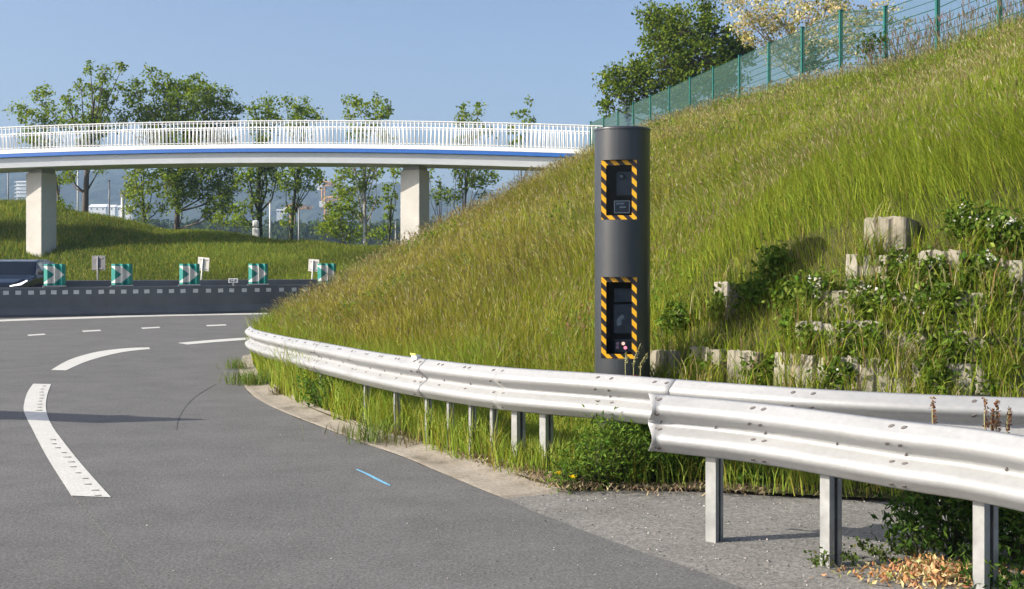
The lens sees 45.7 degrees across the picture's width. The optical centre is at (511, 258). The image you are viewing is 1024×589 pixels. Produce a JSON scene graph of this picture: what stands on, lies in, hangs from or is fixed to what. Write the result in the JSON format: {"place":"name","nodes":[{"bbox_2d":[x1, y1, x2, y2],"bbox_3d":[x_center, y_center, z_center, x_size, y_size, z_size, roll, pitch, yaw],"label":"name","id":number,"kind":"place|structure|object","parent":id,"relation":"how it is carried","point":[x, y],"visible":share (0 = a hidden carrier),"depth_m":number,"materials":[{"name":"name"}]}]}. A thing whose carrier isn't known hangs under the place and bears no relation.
{"place":"outdoors","nodes":[
{"label":"outdoors","id":0,"kind":"place"},
{"bbox_2d":[15,181,25,199],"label":"apartment block","id":1,"kind":"structure","parent":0,"point":[20,189],"depth_m":1149.97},
{"bbox_2d":[0,205,182,279],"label":"embankment","id":2,"kind":"structure","parent":0,"point":[76,251],"depth_m":62.85,"materials":[{"name":"plant"}]},
{"bbox_2d":[3,81,67,204],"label":"broadleaf tree","id":3,"kind":"object","parent":2,"relation":"on","point":[43,118],"visible":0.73,"depth_m":79.39,"materials":[{"name":"green plant"}]},
{"bbox_2d":[55,60,129,213],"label":"broadleaf tree","id":4,"kind":"object","parent":2,"relation":"on","point":[93,117],"visible":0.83,"depth_m":77.79,"materials":[{"name":"green plant"}]},
{"bbox_2d":[120,168,175,222],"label":"broadleaf tree","id":5,"kind":"object","parent":2,"relation":"on","point":[139,192],"visible":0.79,"depth_m":75.43,"materials":[{"name":"green plant"}]},
{"bbox_2d":[112,62,247,229],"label":"broadleaf tree","id":6,"kind":"object","parent":2,"relation":"on","point":[174,179],"visible":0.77,"depth_m":78.55,"materials":[{"name":"green plant"}]},
{"bbox_2d":[0,197,402,279],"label":"grass","id":7,"kind":"structure","parent":2,"relation":"on","point":[231,254],"depth_m":62.10,"materials":[{"name":"plant"}]},
{"bbox_2d":[225,208,251,231],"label":"bush","id":8,"kind":"object","parent":2,"relation":"on","point":[236,218],"visible":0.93,"depth_m":73.03,"materials":[{"name":"green plant"}]},
{"bbox_2d":[226,91,296,236],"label":"ivy clad tree","id":9,"kind":"object","parent":2,"relation":"on","point":[258,196],"visible":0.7,"depth_m":76.41,"materials":[{"name":"green plant"}]},
{"bbox_2d":[267,92,332,239],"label":"ivy clad tree","id":10,"kind":"object","parent":2,"relation":"on","point":[298,180],"visible":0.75,"depth_m":75.77,"materials":[{"name":"green plant"}]},
{"bbox_2d":[318,183,367,244],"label":"bushy young tree","id":11,"kind":"object","parent":2,"relation":"on","point":[340,215],"visible":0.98,"depth_m":69.45,"materials":[{"name":"green plant"}]},
{"bbox_2d":[329,91,397,245],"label":"broadleaf tree","id":12,"kind":"object","parent":2,"relation":"on","point":[363,184],"visible":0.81,"depth_m":73.90,"materials":[{"name":"green plant"}]},
{"bbox_2d":[379,168,400,244],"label":"ivy clad tree","id":13,"kind":"object","parent":2,"relation":"on","point":[386,216],"visible":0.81,"depth_m":72.00,"materials":[{"name":"green plant"}]},
{"bbox_2d":[0,169,509,226],"bbox_3d":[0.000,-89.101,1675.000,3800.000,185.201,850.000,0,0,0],"label":"hills","id":14,"kind":"structure","parent":0,"point":[99,191],"depth_m":1580.08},
{"bbox_2d":[241,379,428,467],"bbox_3d":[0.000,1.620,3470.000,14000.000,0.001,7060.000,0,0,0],"label":"ground","id":15,"kind":"structure","parent":0,"point":[341,434],"depth_m":11.27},
{"bbox_2d":[92,256,104,279],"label":"sign back","id":16,"kind":"object","parent":15,"relation":"on","point":[98,262],"visible":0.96,"depth_m":46.48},
{"bbox_2d":[133,215,456,245],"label":"woods","id":17,"kind":"object","parent":15,"relation":"on","point":[280,232],"visible":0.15,"depth_m":342.86,"materials":[{"name":"green plant"}]},
{"bbox_2d":[0,120,602,256],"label":"footbridge","id":18,"kind":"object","parent":15,"relation":"on","point":[43,164],"visible":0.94,"depth_m":60.77,"materials":[{"name":"paint"}]},
{"bbox_2d":[428,168,463,222],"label":"broadleaf tree","id":19,"kind":"object","parent":15,"relation":"on","point":[439,194],"visible":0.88,"depth_m":79.74,"materials":[{"name":"green plant"}]},
{"bbox_2d":[448,100,501,211],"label":"broadleaf tree","id":20,"kind":"object","parent":15,"relation":"on","point":[473,179],"visible":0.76,"depth_m":75.75,"materials":[{"name":"green plant"}]},
{"bbox_2d":[0,312,744,588],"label":"road","id":21,"kind":"structure","parent":0,"point":[89,429],"depth_m":7.67,"materials":[{"name":"asphalt"}]},
{"bbox_2d":[0,259,54,287],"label":"car","id":22,"kind":"object","parent":21,"relation":"on","point":[14,273],"visible":0.36,"depth_m":38.05,"materials":[{"name":"paint"}]},
{"bbox_2d":[0,284,329,317],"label":"concrete barrier","id":23,"kind":"object","parent":21,"relation":"on","point":[77,301],"visible":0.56,"depth_m":32.44,"materials":[{"name":"concrete"}]},
{"bbox_2d":[42,264,66,286],"bbox_3d":[-11.947,0.445,31.712,0.590,0.620,0.130,0,0,-12],"label":"chevron sign","id":24,"kind":"object","parent":23,"relation":"on","point":[54,275],"visible":1,"depth_m":31.70,"materials":[{"name":"metal"}]},
{"bbox_2d":[110,264,132,286],"bbox_3d":[-10.402,0.445,32.377,0.590,0.620,0.130,0,0,-14],"label":"chevron sign","id":25,"kind":"object","parent":23,"relation":"on","point":[121,274],"visible":1,"depth_m":32.37,"materials":[{"name":"metal"}]},
{"bbox_2d":[178,264,200,285],"bbox_3d":[-8.816,0.445,33.184,0.590,0.620,0.130,0,0,-10],"label":"chevron sign","id":26,"kind":"object","parent":23,"relation":"on","point":[189,274],"visible":1,"depth_m":33.17,"materials":[{"name":"metal"}]},
{"bbox_2d":[248,264,268,284],"bbox_3d":[-7.132,0.445,34.128,0.590,0.620,0.130,0,0,-9],"label":"chevron sign","id":27,"kind":"object","parent":23,"relation":"on","point":[258,274],"visible":1,"depth_m":34.12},
{"bbox_2d":[318,264,335,283],"bbox_3d":[-5.356,0.445,35.143,0.590,0.620,0.130,0,0,-11],"label":"chevron sign","id":28,"kind":"object","parent":23,"relation":"on","point":[330,269],"visible":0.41,"depth_m":35.12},
{"bbox_2d":[66,279,347,286],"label":"concrete barrier","id":29,"kind":"object","parent":21,"relation":"on","point":[88,283],"visible":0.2,"depth_m":42.66,"materials":[{"name":"concrete"}]},
{"bbox_2d":[0,0,1022,193],"label":"sky","id":30,"kind":"structure","parent":0,"point":[428,58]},
{"bbox_2d":[258,97,1023,498],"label":"embankment","id":31,"kind":"structure","parent":0,"point":[922,235],"depth_m":10.21,"materials":[{"name":"plant"}]},
{"bbox_2d":[505,94,535,183],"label":"sapling","id":32,"kind":"object","parent":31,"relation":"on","point":[523,111],"visible":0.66,"depth_m":74.37,"materials":[{"name":"green plant"}]},
{"bbox_2d":[237,284,980,497],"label":"verge grass","id":33,"kind":"structure","parent":31,"relation":"on","point":[412,408],"depth_m":10.12,"materials":[{"name":"plant"}]},
{"bbox_2d":[594,126,650,425],"bbox_3d":[0.917,0.197,10.101,0.472,2.566,0.472,0,0,14],"label":"speed camera","id":34,"kind":"object","parent":31,"relation":"on","point":[622,240],"visible":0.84,"depth_m":9.95,"materials":[{"name":"paint"}]},
{"bbox_2d":[601,160,636,219],"bbox_3d":[0.900,-0.564,10.035,0.292,0.484,0.224,0,0,14],"label":"window frame","id":35,"kind":"structure","parent":34,"relation":"in","point":[621,174],"depth_m":9.98,"materials":[{"name":"yellow"}]},
{"bbox_2d":[601,277,636,358],"bbox_3d":[0.900,0.481,10.035,0.292,0.663,0.224,0,0,14],"label":"window frame","id":36,"kind":"structure","parent":34,"relation":"in","point":[621,291],"depth_m":9.98,"materials":[{"name":"yellow"}]},
{"bbox_2d":[350,417,909,499],"bbox_3d":[0.212,1.453,8.810,5.334,0.070,1.720,0,0,38],"label":"dry straw","id":37,"kind":"object","parent":31,"relation":"on","point":[645,487],"visible":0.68,"depth_m":7.85,"materials":[{"name":"plant"}]},
{"bbox_2d":[257,4,1023,393],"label":"tall grass","id":38,"kind":"structure","parent":31,"relation":"on","point":[899,152],"depth_m":15.51,"materials":[{"name":"plant"}]},
{"bbox_2d":[852,29,890,67],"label":"bush","id":39,"kind":"object","parent":38,"relation":"on","point":[868,39],"visible":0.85,"depth_m":30.01,"materials":[{"name":"green plant"}]},
{"bbox_2d":[650,350,688,377],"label":"planter block","id":40,"kind":"structure","parent":31,"relation":"on","point":[654,357],"depth_m":10.34,"materials":[{"name":"concrete"}]},
{"bbox_2d":[591,0,758,120],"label":"leafy tree","id":41,"kind":"object","parent":31,"relation":"on","point":[670,33],"visible":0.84,"depth_m":53.29,"materials":[{"name":"green plant"}]},
{"bbox_2d":[653,292,698,344],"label":"bramble bush","id":42,"kind":"object","parent":31,"relation":"on","point":[675,313],"visible":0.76,"depth_m":10.93,"materials":[{"name":"green plant"}]},
{"bbox_2d":[682,338,726,379],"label":"bramble bush","id":43,"kind":"object","parent":31,"relation":"on","point":[703,365],"visible":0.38,"depth_m":9.98,"materials":[{"name":"green plant"}]},
{"bbox_2d":[689,346,729,380],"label":"planter block","id":44,"kind":"structure","parent":31,"relation":"on","point":[716,353],"depth_m":9.96,"materials":[{"name":"concrete"}]},
{"bbox_2d":[701,280,742,321],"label":"bramble bush","id":45,"kind":"object","parent":31,"relation":"on","point":[717,293],"visible":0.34,"depth_m":10.61,"materials":[{"name":"green plant"}]},
{"bbox_2d":[714,281,743,320],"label":"planter block","id":46,"kind":"structure","parent":31,"relation":"on","point":[725,291],"depth_m":10.55,"materials":[{"name":"concrete"}]},
{"bbox_2d":[726,350,767,384],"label":"planter block","id":47,"kind":"structure","parent":31,"relation":"on","point":[736,355],"depth_m":9.71,"materials":[{"name":"concrete"}]},
{"bbox_2d":[728,269,779,320],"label":"bramble bush","id":48,"kind":"object","parent":31,"relation":"on","point":[751,291],"visible":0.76,"depth_m":10.34,"materials":[{"name":"green plant"}]},
{"bbox_2d":[734,343,776,385],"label":"bramble bush","id":49,"kind":"object","parent":31,"relation":"on","point":[769,360],"visible":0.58,"depth_m":9.54,"materials":[{"name":"green plant"}]},
{"bbox_2d":[751,233,796,280],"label":"bramble bush","id":50,"kind":"object","parent":31,"relation":"on","point":[766,266],"visible":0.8,"depth_m":10.48,"materials":[{"name":"green plant"}]},
{"bbox_2d":[761,272,808,315],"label":"bramble bush","id":51,"kind":"object","parent":31,"relation":"on","point":[782,292],"visible":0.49,"depth_m":10.07,"materials":[{"name":"green plant"}]},
{"bbox_2d":[765,299,815,342],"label":"bramble bush","id":52,"kind":"object","parent":31,"relation":"on","point":[786,318],"visible":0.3,"depth_m":9.70,"materials":[{"name":"green plant"}]},
{"bbox_2d":[773,352,817,387],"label":"planter block","id":53,"kind":"structure","parent":31,"relation":"on","point":[808,359],"depth_m":9.33,"materials":[{"name":"concrete"}]},
{"bbox_2d":[775,317,833,353],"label":"bramble bush","id":54,"kind":"object","parent":31,"relation":"on","point":[810,325],"visible":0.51,"depth_m":9.41,"materials":[{"name":"green plant"}]},
{"bbox_2d":[590,0,1023,144],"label":"fence","id":55,"kind":"object","parent":31,"relation":"on","point":[738,83],"visible":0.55,"depth_m":36.90,"materials":[{"name":"green metal"}]},
{"bbox_2d":[794,37,829,74],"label":"bush","id":56,"kind":"object","parent":31,"relation":"on","point":[808,60],"visible":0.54,"depth_m":37.81,"materials":[{"name":"green plant"}]},
{"bbox_2d":[719,0,908,80],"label":"blossoming tree","id":57,"kind":"object","parent":31,"relation":"on","point":[763,22],"visible":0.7,"depth_m":41.84,"materials":[{"name":"beige plant"}]},
{"bbox_2d":[789,261,844,315],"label":"bramble bush","id":58,"kind":"object","parent":31,"relation":"on","point":[819,285],"visible":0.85,"depth_m":9.65,"materials":[{"name":"green plant"}]},
{"bbox_2d":[795,321,839,351],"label":"planter block","id":59,"kind":"structure","parent":31,"relation":"on","point":[824,325],"depth_m":9.42,"materials":[{"name":"concrete"}]},
{"bbox_2d":[649,193,1023,396],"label":"terrace grass","id":60,"kind":"structure","parent":31,"relation":"on","point":[824,353],"depth_m":9.13,"materials":[{"name":"plant"}]},
{"bbox_2d":[806,343,871,389],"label":"bramble bush","id":61,"kind":"object","parent":31,"relation":"on","point":[835,372],"visible":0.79,"depth_m":9.09,"materials":[{"name":"green plant"}]},
{"bbox_2d":[816,290,861,323],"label":"planter block","id":62,"kind":"structure","parent":31,"relation":"on","point":[836,294],"depth_m":9.58,"materials":[{"name":"concrete"}]},
{"bbox_2d":[817,355,866,390],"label":"planter block","id":63,"kind":"structure","parent":31,"relation":"on","point":[853,365],"depth_m":9.12,"materials":[{"name":"concrete"}]},
{"bbox_2d":[823,307,869,356],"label":"bramble bush","id":64,"kind":"object","parent":31,"relation":"on","point":[842,334],"visible":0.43,"depth_m":9.26,"materials":[{"name":"green plant"}]},
{"bbox_2d":[840,320,889,357],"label":"planter block","id":65,"kind":"structure","parent":31,"relation":"on","point":[857,322],"depth_m":9.22,"materials":[{"name":"concrete"}]},
{"bbox_2d":[830,271,904,320],"bbox_3d":[2.790,0.319,9.431,0.567,0.475,0.459,0,0,30],"label":"bramble bush","id":66,"kind":"object","parent":31,"relation":"on","point":[854,292],"visible":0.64,"depth_m":9.37,"materials":[{"name":"green plant"}]},
{"bbox_2d":[845,254,893,289],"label":"planter block","id":67,"kind":"structure","parent":31,"relation":"on","point":[854,265],"depth_m":9.64,"materials":[{"name":"concrete"}]},
{"bbox_2d":[847,319,897,358],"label":"bramble bush","id":68,"kind":"object","parent":31,"relation":"on","point":[867,327],"visible":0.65,"depth_m":9.11,"materials":[{"name":"green plant"}]},
{"bbox_2d":[850,277,915,327],"bbox_3d":[2.873,0.381,9.278,0.470,0.488,0.452,0,0,-40],"label":"bramble bush","id":69,"kind":"object","parent":31,"relation":"on","point":[877,298],"visible":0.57,"depth_m":9.25,"materials":[{"name":"green plant"}]},
{"bbox_2d":[860,358,911,392],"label":"planter block","id":70,"kind":"structure","parent":31,"relation":"on","point":[869,385],"depth_m":8.98,"materials":[{"name":"concrete"}]},
{"bbox_2d":[864,216,918,256],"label":"planter block","id":71,"kind":"structure","parent":31,"relation":"on","point":[902,224],"depth_m":9.68,"materials":[{"name":"concrete"}]},
{"bbox_2d":[873,240,920,287],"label":"bramble bush","id":72,"kind":"object","parent":31,"relation":"on","point":[894,261],"visible":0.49,"depth_m":9.44,"materials":[{"name":"green plant"}]},
{"bbox_2d":[883,330,934,360],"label":"planter block","id":73,"kind":"structure","parent":31,"relation":"on","point":[902,339],"depth_m":9.03,"materials":[{"name":"concrete"}]},
{"bbox_2d":[899,263,948,326],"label":"bramble bush","id":74,"kind":"object","parent":31,"relation":"on","point":[927,287],"visible":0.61,"depth_m":9.10,"materials":[{"name":"green plant"}]},
{"bbox_2d":[894,294,956,346],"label":"bramble bush","id":75,"kind":"object","parent":31,"relation":"on","point":[919,317],"visible":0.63,"depth_m":8.97,"materials":[{"name":"green plant"}]},
{"bbox_2d":[837,0,1023,73],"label":"crest weeds","id":76,"kind":"object","parent":31,"relation":"on","point":[933,30],"visible":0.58,"depth_m":27.98,"materials":[{"name":"plant"}]},
{"bbox_2d":[895,241,971,283],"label":"bramble bush","id":77,"kind":"object","parent":31,"relation":"on","point":[932,260],"visible":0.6,"depth_m":9.20,"materials":[{"name":"green plant"}]},
{"bbox_2d":[912,362,958,394],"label":"planter block","id":78,"kind":"structure","parent":31,"relation":"on","point":[956,368],"depth_m":8.76,"materials":[{"name":"concrete"}]},
{"bbox_2d":[909,343,966,394],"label":"bramble bush","id":79,"kind":"object","parent":31,"relation":"on","point":[932,379],"visible":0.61,"depth_m":8.72,"materials":[{"name":"green plant"}]},
{"bbox_2d":[912,348,971,392],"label":"bramble bush","id":80,"kind":"object","parent":31,"relation":"on","point":[957,361],"visible":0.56,"depth_m":8.74,"materials":[{"name":"green plant"}]},
{"bbox_2d":[918,249,968,282],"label":"planter block","id":81,"kind":"structure","parent":31,"relation":"on","point":[955,256],"depth_m":9.21,"materials":[{"name":"concrete"}]},
{"bbox_2d":[914,313,981,364],"bbox_3d":[3.216,0.632,8.856,0.543,0.490,0.449,0,0,-30],"label":"bramble bush","id":82,"kind":"object","parent":31,"relation":"on","point":[953,346],"visible":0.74,"depth_m":8.81,"materials":[{"name":"green plant"}]},
{"bbox_2d":[923,263,978,325],"bbox_3d":[3.304,0.286,9.061,0.502,0.506,0.463,0,0,0],"label":"bramble bush","id":83,"kind":"object","parent":31,"relation":"on","point":[945,289],"visible":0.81,"depth_m":8.97,"materials":[{"name":"green plant"}]},
{"bbox_2d":[938,291,985,330],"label":"planter block","id":84,"kind":"structure","parent":31,"relation":"on","point":[967,300],"depth_m":8.97,"materials":[{"name":"concrete"}]},
{"bbox_2d":[935,190,993,250],"bbox_3d":[3.532,-0.260,9.382,0.468,0.555,0.419,0,0,0],"label":"bramble bush","id":85,"kind":"object","parent":31,"relation":"on","point":[961,215],"visible":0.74,"depth_m":9.35,"materials":[{"name":"green plant"}]},
{"bbox_2d":[947,330,994,364],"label":"planter block","id":86,"kind":"structure","parent":31,"relation":"on","point":[972,339],"depth_m":8.79,"materials":[{"name":"concrete"}]},
{"bbox_2d":[938,299,1005,345],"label":"bramble bush","id":87,"kind":"object","parent":31,"relation":"on","point":[966,321],"visible":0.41,"depth_m":8.82,"materials":[{"name":"green plant"}]},
{"bbox_2d":[958,364,1007,396],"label":"planter block","id":88,"kind":"structure","parent":31,"relation":"on","point":[961,369],"depth_m":8.69,"materials":[{"name":"concrete"}]},
{"bbox_2d":[951,241,1015,293],"bbox_3d":[3.512,0.115,9.056,0.469,0.500,0.446,0,0,25],"label":"bramble bush","id":89,"kind":"object","parent":31,"relation":"on","point":[981,255],"visible":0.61,"depth_m":8.98,"materials":[{"name":"green plant"}]},
{"bbox_2d":[961,317,1023,366],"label":"bramble bush","id":90,"kind":"object","parent":31,"relation":"on","point":[986,351],"visible":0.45,"depth_m":8.68,"materials":[{"name":"green plant"}]},
{"bbox_2d":[964,279,1022,329],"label":"bramble bush","id":91,"kind":"object","parent":31,"relation":"on","point":[984,308],"visible":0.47,"depth_m":8.80,"materials":[{"name":"green plant"}]},
{"bbox_2d":[967,197,1023,259],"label":"bramble bush","id":92,"kind":"object","parent":31,"relation":"on","point":[1006,229],"visible":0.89,"depth_m":9.06,"materials":[{"name":"green plant"}]},
{"bbox_2d":[969,338,1023,388],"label":"bramble bush","id":93,"kind":"object","parent":31,"relation":"on","point":[1007,375],"visible":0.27,"depth_m":8.65,"materials":[{"name":"green plant"}]},
{"bbox_2d":[972,354,1022,396],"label":"bramble bush","id":94,"kind":"object","parent":31,"relation":"on","point":[993,385],"visible":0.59,"depth_m":8.60,"materials":[{"name":"green plant"}]},
{"bbox_2d":[974,270,1023,315],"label":"bramble bush","id":95,"kind":"object","parent":31,"relation":"on","point":[1008,294],"visible":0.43,"depth_m":8.78,"materials":[{"name":"green plant"}]},
{"bbox_2d":[974,258,1023,289],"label":"planter block","id":96,"kind":"structure","parent":31,"relation":"on","point":[1013,267],"depth_m":8.91,"materials":[{"name":"concrete"}]},
{"bbox_2d":[430,468,1023,588],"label":"gravel shoulder","id":97,"kind":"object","parent":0,"point":[684,549],"visible":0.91,"depth_m":6.74},
{"bbox_2d":[239,354,568,498],"bbox_3d":[-2.343,1.491,13.576,1.115,0.042,12.800,0,0,-20],"label":"gutter","id":98,"kind":"object","parent":97,"relation":"on","point":[502,484],"visible":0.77,"depth_m":9.13,"materials":[{"name":"concrete"}]},
{"bbox_2d":[219,365,269,385],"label":"grass tuft","id":99,"kind":"object","parent":98,"relation":"on","point":[238,379],"visible":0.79,"depth_m":14.45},
{"bbox_2d":[292,371,347,407],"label":"weed clump","id":100,"kind":"object","parent":98,"relation":"on","point":[317,399],"visible":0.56,"depth_m":12.13,"materials":[{"name":"green plant"}]},
{"bbox_2d":[344,408,410,444],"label":"grass tuft","id":101,"kind":"object","parent":98,"relation":"on","point":[370,432],"visible":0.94,"depth_m":9.95,"materials":[{"name":"plant"}]},
{"bbox_2d":[358,423,433,447],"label":"grass tuft","id":102,"kind":"object","parent":98,"relation":"on","point":[403,435],"visible":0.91,"depth_m":9.76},
{"bbox_2d":[141,396,972,588],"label":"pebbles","id":103,"kind":"object","parent":97,"relation":"on","point":[680,536],"visible":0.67,"depth_m":6.64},
{"bbox_2d":[245,326,1023,524],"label":"guard rail","id":104,"kind":"object","parent":97,"relation":"on","point":[545,395],"visible":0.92,"depth_m":8.45,"materials":[{"name":"metal"}]},
{"bbox_2d":[540,400,743,494],"bbox_3d":[0.869,1.218,8.087,1.346,0.810,1.030,0,0,15],"label":"weed clump","id":105,"kind":"object","parent":97,"relation":"on","point":[637,435],"visible":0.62,"depth_m":7.97,"materials":[{"name":"green plant"}]},
{"bbox_2d":[733,462,786,486],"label":"weed clump","id":106,"kind":"object","parent":97,"relation":"on","point":[739,478],"visible":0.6,"depth_m":7.91,"materials":[{"name":"green plant"}]},
{"bbox_2d":[648,393,1023,588],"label":"guard rail","id":107,"kind":"object","parent":97,"relation":"on","point":[982,470],"visible":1,"depth_m":5.75,"materials":[{"name":"metal"}]},
{"bbox_2d":[804,535,918,568],"bbox_3d":[1.738,1.468,6.043,0.680,0.209,0.302,0,0,-25],"label":"creeping weed","id":108,"kind":"object","parent":97,"relation":"on","point":[815,561],"visible":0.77,"depth_m":5.98,"materials":[{"name":"green plant"}]},
{"bbox_2d":[810,547,1023,588],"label":"dead leaves","id":109,"kind":"object","parent":97,"relation":"on","point":[930,565],"visible":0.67,"depth_m":5.71,"materials":[{"name":"plant"}]},
{"bbox_2d":[864,484,1023,588],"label":"weed clump","id":110,"kind":"object","parent":97,"relation":"on","point":[931,521],"visible":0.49,"depth_m":5.97,"materials":[{"name":"green plant"}]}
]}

